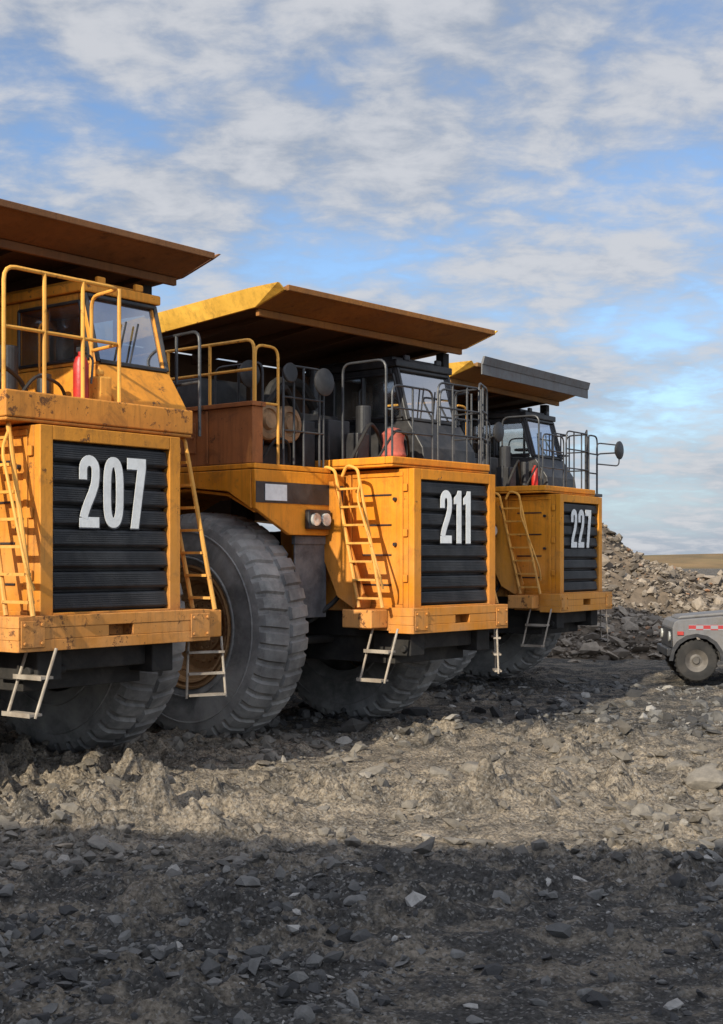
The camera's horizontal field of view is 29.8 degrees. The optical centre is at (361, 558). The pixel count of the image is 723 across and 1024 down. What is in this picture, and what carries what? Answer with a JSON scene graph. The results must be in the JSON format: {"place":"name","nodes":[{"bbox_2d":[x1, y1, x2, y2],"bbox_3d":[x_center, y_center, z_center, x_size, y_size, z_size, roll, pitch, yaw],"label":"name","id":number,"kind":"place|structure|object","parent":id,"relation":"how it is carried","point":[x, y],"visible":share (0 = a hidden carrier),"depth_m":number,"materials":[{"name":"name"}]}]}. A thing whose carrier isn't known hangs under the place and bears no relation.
{"place":"outdoors","nodes":[
{"label":"outdoors","id":0,"kind":"place"},
{"bbox_2d":[0,569,722,1023],"bbox_3d":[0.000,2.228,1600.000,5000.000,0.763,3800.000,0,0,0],"label":"ground","id":1,"kind":"structure","parent":0,"point":[480,793],"depth_m":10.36,"materials":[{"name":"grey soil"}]},
{"bbox_2d":[54,843,72,847],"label":"stone","id":2,"kind":"object","parent":1,"relation":"on","point":[62,845],"visible":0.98,"depth_m":11.39,"materials":[{"name":"grey stone"}]},
{"bbox_2d":[0,199,226,752],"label":"haul truck","id":3,"kind":"object","parent":1,"relation":"on","point":[101,625],"visible":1,"depth_m":14.18,"materials":[{"name":"paint"}]},
{"bbox_2d":[106,842,127,853],"bbox_3d":[-2.013,2.425,11.264,0.206,0.154,0.112,0,0,-36],"label":"stone","id":4,"kind":"object","parent":1,"relation":"on","point":[115,848],"visible":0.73,"depth_m":11.22,"materials":[{"name":"stone"}]},
{"bbox_2d":[147,944,156,949],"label":"stone","id":5,"kind":"object","parent":1,"relation":"on","point":[151,946],"visible":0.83,"depth_m":8.51,"materials":[{"name":"stone"}]},
{"bbox_2d":[263,751,278,761],"bbox_3d":[-1.065,2.390,16.259,0.166,0.185,0.197,0,0,-39],"label":"stone","id":6,"kind":"object","parent":1,"relation":"on","point":[269,756],"visible":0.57,"depth_m":16.20,"materials":[{"name":"stone"}]},
{"bbox_2d":[294,1005,315,1023],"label":"stone","id":7,"kind":"object","parent":1,"relation":"on","point":[305,1013],"visible":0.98,"depth_m":7.18,"materials":[{"name":"stone"}]},
{"bbox_2d":[317,805,330,810],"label":"stone","id":8,"kind":"object","parent":1,"relation":"on","point":[325,808],"visible":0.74,"depth_m":13.17,"materials":[{"name":"stone"}]},
{"bbox_2d":[155,282,507,737],"bbox_3d":[-2.967,-0.543,22.052,11.408,5.975,5.300,0,0,41],"label":"haul truck","id":9,"kind":"object","parent":1,"relation":"on","point":[362,583],"visible":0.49,"depth_m":18.30,"materials":[{"name":"paint"}]},
{"bbox_2d":[343,894,366,905],"bbox_3d":[-0.046,2.394,9.478,0.185,0.089,0.110,0,0,-15],"label":"stone","id":10,"kind":"object","parent":1,"relation":"on","point":[349,900],"visible":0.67,"depth_m":9.43,"materials":[{"name":"stone"}]},
{"bbox_2d":[358,765,387,777],"bbox_3d":[0.127,2.433,15.185,0.344,0.232,0.225,0,0,0],"label":"stone","id":11,"kind":"object","parent":1,"relation":"on","point":[376,770],"visible":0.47,"depth_m":15.16,"materials":[{"name":"stone"}]},
{"bbox_2d":[414,832,436,837],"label":"stone","id":12,"kind":"object","parent":1,"relation":"on","point":[418,835],"visible":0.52,"depth_m":12.00,"materials":[{"name":"grey stone"}]},
{"bbox_2d":[255,356,623,687],"bbox_3d":[-0.469,-0.593,28.680,11.408,6.075,5.300,0,0,34],"label":"haul truck","id":13,"kind":"object","parent":1,"relation":"on","point":[548,552],"visible":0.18,"depth_m":25.68,"materials":[{"name":"paint"}]},
{"bbox_2d":[429,766,453,778],"bbox_3d":[0.900,2.415,15.167,0.284,0.186,0.168,0,0,0],"label":"stone","id":14,"kind":"object","parent":1,"relation":"on","point":[434,771],"visible":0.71,"depth_m":15.12,"materials":[{"name":"stone"}]},
{"bbox_2d":[450,949,465,958],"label":"stone","id":15,"kind":"object","parent":1,"relation":"on","point":[456,954],"visible":1,"depth_m":8.32,"materials":[{"name":"stone"}]},
{"bbox_2d":[458,761,478,773],"bbox_3d":[1.369,2.505,15.759,0.460,0.298,0.696,0,0,-22],"label":"stone","id":16,"kind":"object","parent":1,"relation":"on","point":[467,767],"visible":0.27,"depth_m":15.61,"materials":[{"name":"stone"}]},
{"bbox_2d":[466,1015,483,1023],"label":"stone","id":17,"kind":"object","parent":1,"relation":"on","point":[472,1019],"visible":1,"depth_m":7.25,"materials":[{"name":"stone"}]},
{"bbox_2d":[551,795,560,806],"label":"stone","id":18,"kind":"object","parent":1,"relation":"on","point":[557,800],"visible":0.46,"depth_m":13.12,"materials":[{"name":"stone"}]},
{"bbox_2d":[555,767,569,774],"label":"stone","id":19,"kind":"object","parent":1,"relation":"on","point":[563,770],"visible":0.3,"depth_m":15.73,"materials":[{"name":"stone"}]},
{"bbox_2d":[576,988,592,996],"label":"stone","id":20,"kind":"object","parent":1,"relation":"on","point":[581,992],"visible":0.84,"depth_m":7.58,"materials":[{"name":"stone"}]},
{"bbox_2d":[587,888,603,899],"bbox_3d":[1.653,2.380,9.610,0.128,0.102,0.119,0,0,0],"label":"stone","id":21,"kind":"object","parent":1,"relation":"on","point":[597,894],"visible":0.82,"depth_m":9.56,"materials":[{"name":"stone"}]},
{"bbox_2d":[546,526,722,659],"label":"rubble heap","id":22,"kind":"object","parent":1,"relation":"on","point":[636,597],"visible":0.09,"depth_m":38.28,"materials":[{"name":"grey stone"}]},
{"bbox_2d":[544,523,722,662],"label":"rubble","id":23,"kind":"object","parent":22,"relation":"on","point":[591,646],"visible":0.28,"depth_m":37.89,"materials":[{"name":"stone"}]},
{"bbox_2d":[652,812,668,819],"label":"stone","id":24,"kind":"object","parent":1,"relation":"on","point":[661,815],"visible":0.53,"depth_m":12.64,"materials":[{"name":"stone"}]},
{"bbox_2d":[666,759,690,770],"bbox_3d":[3.633,2.404,15.598,0.218,0.179,0.283,0,0,-39],"label":"stone","id":25,"kind":"object","parent":1,"relation":"on","point":[674,765],"visible":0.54,"depth_m":15.54,"materials":[{"name":"stone"}]},
{"bbox_2d":[657,610,722,681],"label":"offroad car","id":26,"kind":"object","parent":1,"relation":"on","point":[686,652],"visible":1,"depth_m":26.50,"materials":[{"name":"silver metal"}]},
{"bbox_2d":[685,763,722,790],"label":"stone","id":27,"kind":"object","parent":1,"relation":"on","point":[706,777],"visible":0.98,"depth_m":14.37,"materials":[{"name":"stone"}]},
{"bbox_2d":[0,0,722,554],"label":"sky","id":28,"kind":"structure","parent":0,"point":[546,176],"materials":[{"name":"blue"}]},
{"bbox_2d":[642,553,722,568],"bbox_3d":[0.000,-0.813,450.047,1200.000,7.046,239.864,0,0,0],"label":"hill","id":29,"kind":"structure","parent":0,"point":[698,561],"depth_m":370.63,"materials":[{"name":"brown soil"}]}
]}

